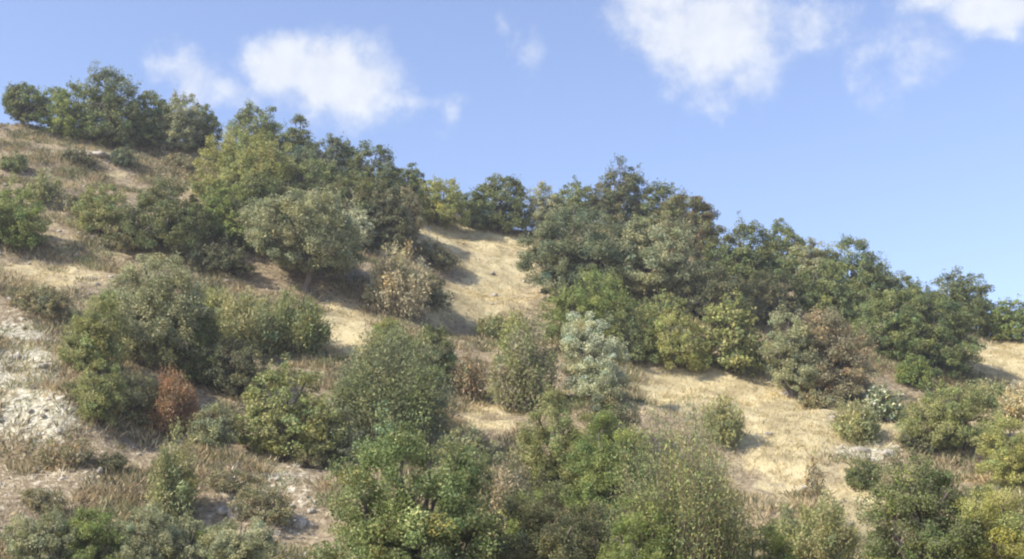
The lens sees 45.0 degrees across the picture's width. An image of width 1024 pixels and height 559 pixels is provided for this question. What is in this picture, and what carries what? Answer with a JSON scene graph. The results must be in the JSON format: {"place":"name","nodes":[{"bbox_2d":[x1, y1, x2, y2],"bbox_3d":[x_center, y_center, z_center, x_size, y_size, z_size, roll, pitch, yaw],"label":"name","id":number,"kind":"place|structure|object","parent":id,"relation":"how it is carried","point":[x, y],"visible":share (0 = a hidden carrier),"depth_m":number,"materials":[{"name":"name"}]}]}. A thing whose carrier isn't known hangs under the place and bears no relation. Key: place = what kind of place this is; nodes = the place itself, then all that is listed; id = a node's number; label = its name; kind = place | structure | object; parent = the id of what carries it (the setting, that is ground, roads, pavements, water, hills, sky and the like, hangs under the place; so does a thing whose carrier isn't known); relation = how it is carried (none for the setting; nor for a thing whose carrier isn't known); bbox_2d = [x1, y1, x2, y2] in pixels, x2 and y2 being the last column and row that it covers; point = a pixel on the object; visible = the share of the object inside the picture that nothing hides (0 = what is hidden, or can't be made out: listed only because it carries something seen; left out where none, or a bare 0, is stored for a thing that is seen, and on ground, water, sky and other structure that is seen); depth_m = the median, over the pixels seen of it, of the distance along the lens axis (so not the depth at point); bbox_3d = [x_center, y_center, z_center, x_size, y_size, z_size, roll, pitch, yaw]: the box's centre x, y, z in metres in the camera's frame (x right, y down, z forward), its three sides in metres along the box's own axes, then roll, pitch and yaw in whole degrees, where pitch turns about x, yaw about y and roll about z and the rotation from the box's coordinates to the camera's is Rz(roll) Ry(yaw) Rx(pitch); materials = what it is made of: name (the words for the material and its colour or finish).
{"place":"outdoors","nodes":[
{"label":"outdoors","id":0,"kind":"place"},
{"bbox_2d":[0,125,1023,558],"bbox_3d":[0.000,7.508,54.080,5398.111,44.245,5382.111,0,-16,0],"label":"ground","id":1,"kind":"structure","parent":0,"point":[314,531],"depth_m":45.84,"materials":[{"name":"beige soil"}]},
{"bbox_2d":[1,81,46,127],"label":"evergreen tree","id":2,"kind":"object","parent":1,"relation":"on","point":[19,96],"visible":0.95,"depth_m":74.29,"materials":[{"name":"green plant"}]},
{"bbox_2d":[0,168,55,249],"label":"tall shrub","id":3,"kind":"object","parent":1,"relation":"on","point":[15,221],"visible":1,"depth_m":54.38,"materials":[{"name":"green plant"}]},
{"bbox_2d":[7,280,74,318],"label":"shrub","id":4,"kind":"object","parent":1,"relation":"on","point":[50,302],"visible":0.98,"depth_m":46.81,"materials":[{"name":"green plant"}]},
{"bbox_2d":[0,505,85,558],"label":"shrub","id":5,"kind":"object","parent":1,"relation":"on","point":[41,539],"visible":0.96,"depth_m":29.11,"materials":[{"name":"green plant"}]},
{"bbox_2d":[17,486,69,517],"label":"shrub","id":6,"kind":"object","parent":1,"relation":"on","point":[32,498],"visible":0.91,"depth_m":31.63,"materials":[{"name":"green plant"}]},
{"bbox_2d":[29,431,98,474],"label":"shrub","id":7,"kind":"object","parent":1,"relation":"on","point":[72,455],"visible":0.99,"depth_m":34.10,"materials":[{"name":"brown plant"}]},
{"bbox_2d":[34,76,98,139],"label":"tall shrub","id":8,"kind":"object","parent":1,"relation":"on","point":[65,121],"visible":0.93,"depth_m":74.24,"materials":[{"name":"green plant"}]},
{"bbox_2d":[54,288,130,372],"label":"tall shrub","id":9,"kind":"object","parent":1,"relation":"on","point":[97,331],"visible":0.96,"depth_m":39.05,"materials":[{"name":"green plant"}]},
{"bbox_2d":[58,505,132,558],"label":"shrub","id":10,"kind":"object","parent":1,"relation":"on","point":[87,531],"visible":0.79,"depth_m":29.39,"materials":[{"name":"green plant"}]},
{"bbox_2d":[64,181,128,235],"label":"tall shrub","id":11,"kind":"object","parent":1,"relation":"on","point":[89,208],"visible":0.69,"depth_m":57.73,"materials":[{"name":"green plant"}]},
{"bbox_2d":[69,358,128,426],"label":"tall shrub","id":12,"kind":"object","parent":1,"relation":"on","point":[93,402],"visible":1,"depth_m":36.17,"materials":[{"name":"green plant"}]},
{"bbox_2d":[74,59,150,148],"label":"evergreen tree","id":13,"kind":"object","parent":1,"relation":"on","point":[108,102],"visible":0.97,"depth_m":74.62,"materials":[{"name":"green plant"}]},
{"bbox_2d":[112,369,167,426],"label":"shrub","id":14,"kind":"object","parent":1,"relation":"on","point":[137,404],"visible":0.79,"depth_m":37.57,"materials":[{"name":"green plant"}]},
{"bbox_2d":[99,501,186,558],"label":"shrub","id":15,"kind":"object","parent":1,"relation":"on","point":[136,546],"visible":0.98,"depth_m":29.66,"materials":[{"name":"green plant"}]},
{"bbox_2d":[122,90,179,147],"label":"evergreen tree","id":16,"kind":"object","parent":1,"relation":"on","point":[154,136],"visible":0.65,"depth_m":75.81,"materials":[{"name":"green plant"}]},
{"bbox_2d":[94,246,219,366],"bbox_3d":[-12.167,1.016,42.190,3.744,4.782,3.663,14,-21,-39],"label":"tall shrub","id":17,"kind":"object","parent":1,"relation":"on","point":[148,330],"visible":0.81,"depth_m":41.51,"materials":[{"name":"green plant"}]},
{"bbox_2d":[96,172,218,255],"bbox_3d":[-16.449,-2.928,57.175,5.741,4.153,4.249,0,-16,0],"label":"evergreen tree","id":18,"kind":"object","parent":1,"relation":"on","point":[166,231],"visible":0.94,"depth_m":56.58,"materials":[{"name":"green plant"}]},
{"bbox_2d":[143,360,201,439],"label":"rusty shrub","id":19,"kind":"object","parent":1,"relation":"on","point":[180,400],"visible":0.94,"depth_m":37.76,"materials":[{"name":"brown plant"}]},
{"bbox_2d":[141,416,206,528],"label":"thin shrub","id":20,"kind":"object","parent":1,"relation":"on","point":[164,488],"visible":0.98,"depth_m":32.14,"materials":[{"name":"green plant"}]},
{"bbox_2d":[152,89,206,151],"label":"olive tree","id":21,"kind":"object","parent":1,"relation":"on","point":[184,122],"visible":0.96,"depth_m":76.01,"materials":[{"name":"green plant"}]},
{"bbox_2d":[149,510,225,558],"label":"shrub","id":22,"kind":"object","parent":1,"relation":"on","point":[189,550],"visible":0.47,"depth_m":30.19,"materials":[{"name":"green plant"}]},
{"bbox_2d":[162,308,230,383],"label":"tall shrub","id":23,"kind":"object","parent":1,"relation":"on","point":[204,337],"visible":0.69,"depth_m":41.54,"materials":[{"name":"green plant"}]},
{"bbox_2d":[186,398,237,448],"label":"shrub","id":24,"kind":"object","parent":1,"relation":"on","point":[216,432],"visible":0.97,"depth_m":36.68,"materials":[{"name":"green plant"}]},
{"bbox_2d":[170,230,259,274],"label":"shrub","id":25,"kind":"object","parent":1,"relation":"on","point":[211,255],"visible":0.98,"depth_m":55.74,"materials":[{"name":"green plant"}]},
{"bbox_2d":[197,179,258,248],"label":"evergreen tree","id":26,"kind":"object","parent":1,"relation":"on","point":[221,219],"visible":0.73,"depth_m":58.69,"materials":[{"name":"green plant"}]},
{"bbox_2d":[190,334,273,395],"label":"tall shrub","id":27,"kind":"object","parent":1,"relation":"on","point":[220,373],"visible":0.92,"depth_m":41.30,"materials":[{"name":"green plant"}]},
{"bbox_2d":[204,468,271,495],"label":"shrub","id":28,"kind":"object","parent":1,"relation":"on","point":[232,483],"visible":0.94,"depth_m":33.57,"materials":[{"name":"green plant"}]},
{"bbox_2d":[195,515,283,558],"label":"shrub","id":29,"kind":"object","parent":1,"relation":"on","point":[255,543],"visible":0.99,"depth_m":25.93,"materials":[{"name":"green plant"}]},
{"bbox_2d":[183,121,298,203],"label":"tall shrub","id":30,"kind":"object","parent":1,"relation":"on","point":[226,165],"visible":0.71,"depth_m":69.10,"materials":[{"name":"green plant"}]},
{"bbox_2d":[209,285,286,360],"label":"broom shrub","id":31,"kind":"object","parent":1,"relation":"on","point":[251,326],"visible":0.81,"depth_m":47.45,"materials":[{"name":"green plant"}]},
{"bbox_2d":[225,98,291,169],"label":"evergreen tree","id":32,"kind":"object","parent":1,"relation":"on","point":[269,126],"visible":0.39,"depth_m":75.88,"materials":[{"name":"green plant"}]},
{"bbox_2d":[225,480,294,525],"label":"shrub","id":33,"kind":"object","parent":1,"relation":"on","point":[271,511],"visible":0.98,"depth_m":32.39,"materials":[{"name":"green plant"}]},
{"bbox_2d":[236,172,288,236],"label":"evergreen tree","id":34,"kind":"object","parent":1,"relation":"on","point":[256,185],"visible":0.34,"depth_m":60.46,"materials":[{"name":"green plant"}]},
{"bbox_2d":[232,351,356,462],"bbox_3d":[-6.704,3.931,38.072,3.970,3.652,3.157,0,-16,0],"label":"tall shrub","id":35,"kind":"object","parent":1,"relation":"on","point":[280,424],"visible":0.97,"depth_m":37.54,"materials":[{"name":"green plant"}]},
{"bbox_2d":[259,283,335,359],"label":"broom shrub","id":36,"kind":"object","parent":1,"relation":"on","point":[300,329],"visible":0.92,"depth_m":48.42,"materials":[{"name":"green plant"}]},
{"bbox_2d":[233,179,371,294],"bbox_3d":[-9.744,-1.845,57.123,6.446,5.773,5.006,0,-16,0],"label":"olive tree","id":37,"kind":"object","parent":1,"relation":"on","point":[314,237],"visible":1,"depth_m":55.98,"materials":[{"name":"green plant"}]},
{"bbox_2d":[278,152,357,206],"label":"evergreen tree","id":38,"kind":"object","parent":1,"relation":"on","point":[309,178],"visible":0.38,"depth_m":69.97,"materials":[{"name":"green plant"}]},
{"bbox_2d":[288,132,363,187],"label":"evergreen tree","id":39,"kind":"object","parent":1,"relation":"on","point":[336,145],"visible":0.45,"depth_m":74.06,"materials":[{"name":"green plant"}]},
{"bbox_2d":[316,403,368,466],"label":"shrub","id":40,"kind":"object","parent":1,"relation":"on","point":[347,450],"visible":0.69,"depth_m":37.70,"materials":[{"name":"green plant"}]},
{"bbox_2d":[321,173,390,237],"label":"evergreen tree","id":41,"kind":"object","parent":1,"relation":"on","point":[344,184],"visible":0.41,"depth_m":67.01,"materials":[{"name":"green plant"}]},
{"bbox_2d":[338,139,410,203],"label":"evergreen tree","id":42,"kind":"object","parent":1,"relation":"on","point":[391,172],"visible":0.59,"depth_m":73.84,"materials":[{"name":"green plant"}]},
{"bbox_2d":[364,178,418,251],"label":"evergreen tree","id":43,"kind":"object","parent":1,"relation":"on","point":[397,229],"visible":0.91,"depth_m":66.20,"materials":[{"name":"green plant"}]},
{"bbox_2d":[324,313,460,460],"bbox_3d":[-3.946,3.619,40.419,4.506,5.207,4.464,-11,-19,32],"label":"broom shrub","id":44,"kind":"object","parent":1,"relation":"on","point":[377,378],"visible":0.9,"depth_m":39.69,"materials":[{"name":"green plant"}]},
{"bbox_2d":[361,236,431,324],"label":"dead shrub","id":45,"kind":"object","parent":1,"relation":"on","point":[396,286],"visible":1,"depth_m":56.61,"materials":[{"name":"brown plant"}]},
{"bbox_2d":[295,397,517,558],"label":"tall shrub","id":46,"kind":"object","parent":1,"relation":"on","point":[405,525],"visible":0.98,"depth_m":18.25,"materials":[{"name":"green plant"}]},
{"bbox_2d":[401,319,464,390],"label":"tall shrub","id":47,"kind":"object","parent":1,"relation":"on","point":[450,356],"visible":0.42,"depth_m":47.12,"materials":[{"name":"green plant"}]},
{"bbox_2d":[412,237,458,270],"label":"shrub","id":48,"kind":"object","parent":1,"relation":"on","point":[436,253],"visible":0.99,"depth_m":67.14,"materials":[{"name":"green plant"}]},
{"bbox_2d":[410,171,471,226],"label":"tall shrub","id":49,"kind":"object","parent":1,"relation":"on","point":[440,212],"visible":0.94,"depth_m":74.95,"materials":[{"name":"green plant"}]},
{"bbox_2d":[0,138,897,539],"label":"rocky ground","id":50,"kind":"structure","parent":1,"relation":"on","point":[156,448],"depth_m":37.44,"materials":[{"name":"white stone"}]},
{"bbox_2d":[450,346,488,402],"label":"rusty shrub","id":51,"kind":"object","parent":1,"relation":"on","point":[472,378],"visible":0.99,"depth_m":46.47,"materials":[{"name":"brown plant"}]},
{"bbox_2d":[435,421,507,464],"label":"shrub","id":52,"kind":"object","parent":1,"relation":"on","point":[465,439],"visible":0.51,"depth_m":38.85,"materials":[{"name":"green plant"}]},
{"bbox_2d":[448,507,519,558],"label":"tall shrub","id":53,"kind":"object","parent":1,"relation":"on","point":[508,554],"visible":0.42,"depth_m":18.46,"materials":[{"name":"green plant"}]},
{"bbox_2d":[472,172,531,232],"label":"evergreen tree","id":54,"kind":"object","parent":1,"relation":"on","point":[499,217],"visible":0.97,"depth_m":77.54,"materials":[{"name":"green plant"}]},
{"bbox_2d":[472,449,541,550],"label":"dry shrub","id":55,"kind":"object","parent":1,"relation":"on","point":[505,485],"visible":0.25,"depth_m":24.81,"materials":[{"name":"green plant"}]},
{"bbox_2d":[0,126,1019,556],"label":"loose stones","id":56,"kind":"object","parent":1,"relation":"on","point":[218,510],"visible":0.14,"depth_m":39.26,"materials":[{"name":"stone"}]},
{"bbox_2d":[0,121,1023,558],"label":"scrub","id":57,"kind":"object","parent":1,"relation":"on","point":[130,477],"visible":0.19,"depth_m":45.32,"materials":[{"name":"brown plant"}]},
{"bbox_2d":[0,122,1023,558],"bbox_3d":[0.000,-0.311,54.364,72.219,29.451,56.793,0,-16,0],"label":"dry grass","id":58,"kind":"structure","parent":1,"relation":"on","point":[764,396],"depth_m":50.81,"materials":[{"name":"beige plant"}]},
{"bbox_2d":[478,305,568,416],"bbox_3d":[0.423,3.288,45.811,3.343,4.646,3.247,0,-16,0],"label":"broom shrub","id":59,"kind":"object","parent":1,"relation":"on","point":[518,381],"visible":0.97,"depth_m":45.24,"materials":[{"name":"green plant"}]},
{"bbox_2d":[523,180,569,235],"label":"olive tree","id":60,"kind":"object","parent":1,"relation":"on","point":[536,201],"visible":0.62,"depth_m":77.89,"materials":[{"name":"green plant"}]},
{"bbox_2d":[505,379,601,502],"bbox_3d":[1.140,4.638,35.339,2.594,3.731,2.547,-6,-18,21],"label":"tall shrub","id":61,"kind":"object","parent":1,"relation":"on","point":[534,440],"visible":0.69,"depth_m":35.04,"materials":[{"name":"green plant"}]},
{"bbox_2d":[498,465,614,558],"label":"shrub","id":62,"kind":"object","parent":1,"relation":"on","point":[558,544],"visible":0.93,"depth_m":18.94,"materials":[{"name":"green plant"}]},
{"bbox_2d":[516,185,646,303],"bbox_3d":[3.624,-1.601,63.477,7.036,6.641,5.658,0,-16,0],"label":"olive tree","id":63,"kind":"object","parent":1,"relation":"on","point":[593,247],"visible":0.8,"depth_m":62.69,"materials":[{"name":"green plant"}]},
{"bbox_2d":[534,263,643,347],"bbox_3d":[3.651,1.511,54.944,4.856,4.301,4.259,-11,-19,32],"label":"tall shrub","id":64,"kind":"object","parent":1,"relation":"on","point":[575,296],"visible":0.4,"depth_m":54.55,"materials":[{"name":"green plant"}]},
{"bbox_2d":[554,310,633,397],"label":"silver shrub","id":65,"kind":"object","parent":1,"relation":"on","point":[594,366],"visible":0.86,"depth_m":45.65,"materials":[{"name":"green plant"}]},
{"bbox_2d":[555,401,648,523],"bbox_3d":[2.467,5.054,33.739,2.603,3.481,2.219,0,-16,0],"label":"tall shrub","id":66,"kind":"object","parent":1,"relation":"on","point":[596,479],"visible":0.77,"depth_m":33.47,"materials":[{"name":"green plant"}]},
{"bbox_2d":[581,374,648,452],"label":"silver shrub","id":67,"kind":"object","parent":1,"relation":"on","point":[601,398],"visible":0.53,"depth_m":41.50,"materials":[{"name":"green plant"}]},
{"bbox_2d":[583,153,652,228],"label":"evergreen tree","id":68,"kind":"object","parent":1,"relation":"on","point":[614,200],"visible":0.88,"depth_m":78.67,"materials":[{"name":"green plant"}]},
{"bbox_2d":[595,295,660,361],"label":"tall shrub","id":69,"kind":"object","parent":1,"relation":"on","point":[634,346],"visible":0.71,"depth_m":52.89,"materials":[{"name":"green plant"}]},
{"bbox_2d":[596,494,683,558],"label":"tall shrub","id":70,"kind":"object","parent":1,"relation":"on","point":[652,552],"visible":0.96,"depth_m":18.30,"materials":[{"name":"green plant"}]},
{"bbox_2d":[589,210,715,301],"bbox_3d":[7.350,-1.187,63.426,5.808,5.520,5.016,-8,-18,24],"label":"evergreen tree","id":71,"kind":"object","parent":1,"relation":"on","point":[651,251],"visible":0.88,"depth_m":62.18,"materials":[{"name":"green plant"}]},
{"bbox_2d":[630,178,692,229],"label":"evergreen tree","id":72,"kind":"object","parent":1,"relation":"on","point":[658,194],"visible":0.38,"depth_m":78.16,"materials":[{"name":"green plant"}]},
{"bbox_2d":[640,289,692,328],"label":"tall shrub","id":73,"kind":"object","parent":1,"relation":"on","point":[667,299],"visible":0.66,"depth_m":58.64,"materials":[{"name":"green plant"}]},
{"bbox_2d":[639,308,713,370],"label":"tall shrub","id":74,"kind":"object","parent":1,"relation":"on","point":[671,350],"visible":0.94,"depth_m":52.69,"materials":[{"name":"green plant"}]},
{"bbox_2d":[593,382,773,558],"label":"broom shrub","id":75,"kind":"object","parent":1,"relation":"on","point":[693,538],"visible":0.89,"depth_m":18.86,"materials":[{"name":"green plant"}]},
{"bbox_2d":[653,185,726,254],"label":"evergreen tree","id":76,"kind":"object","parent":1,"relation":"on","point":[704,219],"visible":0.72,"depth_m":74.50,"materials":[{"name":"green plant"}]},
{"bbox_2d":[653,261,764,326],"bbox_3d":[9.812,0.786,61.917,5.173,3.600,3.991,-9,-18,27],"label":"evergreen tree","id":77,"kind":"object","parent":1,"relation":"on","point":[708,295],"visible":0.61,"depth_m":61.39,"materials":[{"name":"green plant"}]},
{"bbox_2d":[703,387,748,452],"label":"thin shrub","id":78,"kind":"object","parent":1,"relation":"on","point":[724,418],"visible":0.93,"depth_m":43.13,"materials":[{"name":"green plant"}]},
{"bbox_2d":[692,286,769,377],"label":"tall shrub","id":79,"kind":"object","parent":1,"relation":"on","point":[738,349],"visible":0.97,"depth_m":53.08,"materials":[{"name":"green plant"}]},
{"bbox_2d":[695,210,790,293],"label":"evergreen tree","id":80,"kind":"object","parent":1,"relation":"on","point":[747,256],"visible":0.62,"depth_m":65.66,"materials":[{"name":"green plant"}]},
{"bbox_2d":[730,516,798,558],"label":"tall shrub","id":81,"kind":"object","parent":1,"relation":"on","point":[776,545],"visible":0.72,"depth_m":19.70,"materials":[{"name":"green plant"}]},
{"bbox_2d":[741,267,802,324],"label":"evergreen tree","id":82,"kind":"object","parent":1,"relation":"on","point":[766,302],"visible":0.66,"depth_m":62.89,"materials":[{"name":"green plant"}]},
{"bbox_2d":[757,217,810,282],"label":"evergreen tree","id":83,"kind":"object","parent":1,"relation":"on","point":[783,245],"visible":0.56,"depth_m":73.86,"materials":[{"name":"green plant"}]},
{"bbox_2d":[759,304,822,398],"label":"olive tree","id":84,"kind":"object","parent":1,"relation":"on","point":[786,357],"visible":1,"depth_m":51.16,"materials":[{"name":"green plant"}]},
{"bbox_2d":[782,236,835,291],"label":"olive tree","id":85,"kind":"object","parent":1,"relation":"on","point":[809,259],"visible":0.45,"depth_m":72.71,"materials":[{"name":"green plant"}]},
{"bbox_2d":[767,484,865,558],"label":"broom shrub","id":86,"kind":"object","parent":1,"relation":"on","point":[822,534],"visible":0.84,"depth_m":23.21,"materials":[{"name":"green plant"}]},
{"bbox_2d":[779,257,860,315],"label":"evergreen tree","id":87,"kind":"object","parent":1,"relation":"on","point":[819,297],"visible":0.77,"depth_m":65.84,"materials":[{"name":"green plant"}]},
{"bbox_2d":[789,305,879,401],"bbox_3d":[13.501,3.213,52.284,3.890,4.417,3.708,-12,-20,35],"label":"rusty tree","id":88,"kind":"object","parent":1,"relation":"on","point":[834,368],"visible":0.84,"depth_m":51.66,"materials":[{"name":"brown plant"}]},
{"bbox_2d":[827,395,884,444],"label":"shrub","id":89,"kind":"object","parent":1,"relation":"on","point":[868,428],"visible":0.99,"depth_m":44.21,"materials":[{"name":"green plant"}]},
{"bbox_2d":[815,232,901,305],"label":"evergreen tree","id":90,"kind":"object","parent":1,"relation":"on","point":[862,275],"visible":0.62,"depth_m":72.35,"materials":[{"name":"green plant"}]},
{"bbox_2d":[843,456,882,489],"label":"shrub","id":91,"kind":"object","parent":1,"relation":"on","point":[855,473],"visible":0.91,"depth_m":38.61,"materials":[{"name":"green plant"}]},
{"bbox_2d":[864,381,909,422],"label":"leafy plant","id":92,"kind":"object","parent":1,"relation":"on","point":[883,410],"visible":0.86,"depth_m":46.59,"materials":[{"name":"green plant"}]},
{"bbox_2d":[846,278,939,359],"bbox_3d":[18.434,2.026,59.689,4.480,4.499,4.027,0,-16,0],"label":"evergreen tree","id":93,"kind":"object","parent":1,"relation":"on","point":[889,321],"visible":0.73,"depth_m":58.96,"materials":[{"name":"green plant"}]},
{"bbox_2d":[893,350,935,388],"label":"shrub","id":94,"kind":"object","parent":1,"relation":"on","point":[917,375],"visible":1,"depth_m":55.65,"materials":[{"name":"green plant"}]},
{"bbox_2d":[854,442,1001,558],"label":"tall shrub","id":95,"kind":"object","parent":1,"relation":"on","point":[935,539],"visible":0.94,"depth_m":18.88,"materials":[{"name":"green plant"}]},
{"bbox_2d":[891,283,987,378],"bbox_3d":[20.145,2.499,58.465,4.068,4.835,3.847,-12,-20,35],"label":"evergreen tree","id":96,"kind":"object","parent":1,"relation":"on","point":[945,349],"visible":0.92,"depth_m":57.74,"materials":[{"name":"green plant"}]},
{"bbox_2d":[892,375,1007,449],"bbox_3d":[15.539,4.753,43.932,3.739,2.890,3.104,-8,-18,26],"label":"dome shrub","id":97,"kind":"object","parent":1,"relation":"on","point":[946,424],"visible":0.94,"depth_m":43.50,"materials":[{"name":"green plant"}]},
{"bbox_2d":[923,265,995,334],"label":"evergreen tree","id":98,"kind":"object","parent":1,"relation":"on","point":[957,290],"visible":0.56,"depth_m":71.12,"materials":[{"name":"green plant"}]},
{"bbox_2d":[954,481,1023,558],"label":"tall shrub","id":99,"kind":"object","parent":1,"relation":"on","point":[1011,539],"visible":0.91,"depth_m":18.47,"materials":[{"name":"green plant"}]},
{"bbox_2d":[973,413,1023,492],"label":"tall shrub","id":100,"kind":"object","parent":1,"relation":"on","point":[1007,465],"visible":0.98,"depth_m":39.56,"materials":[{"name":"green plant"}]},
{"bbox_2d":[987,293,1023,341],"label":"evergreen tree","id":101,"kind":"object","parent":1,"relation":"on","point":[1010,331],"visible":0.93,"depth_m":70.14,"materials":[{"name":"green plant"}]},
{"bbox_2d":[0,0,1023,338],"label":"sky","id":102,"kind":"structure","parent":0,"point":[898,125],"materials":[{"name":"blue"}]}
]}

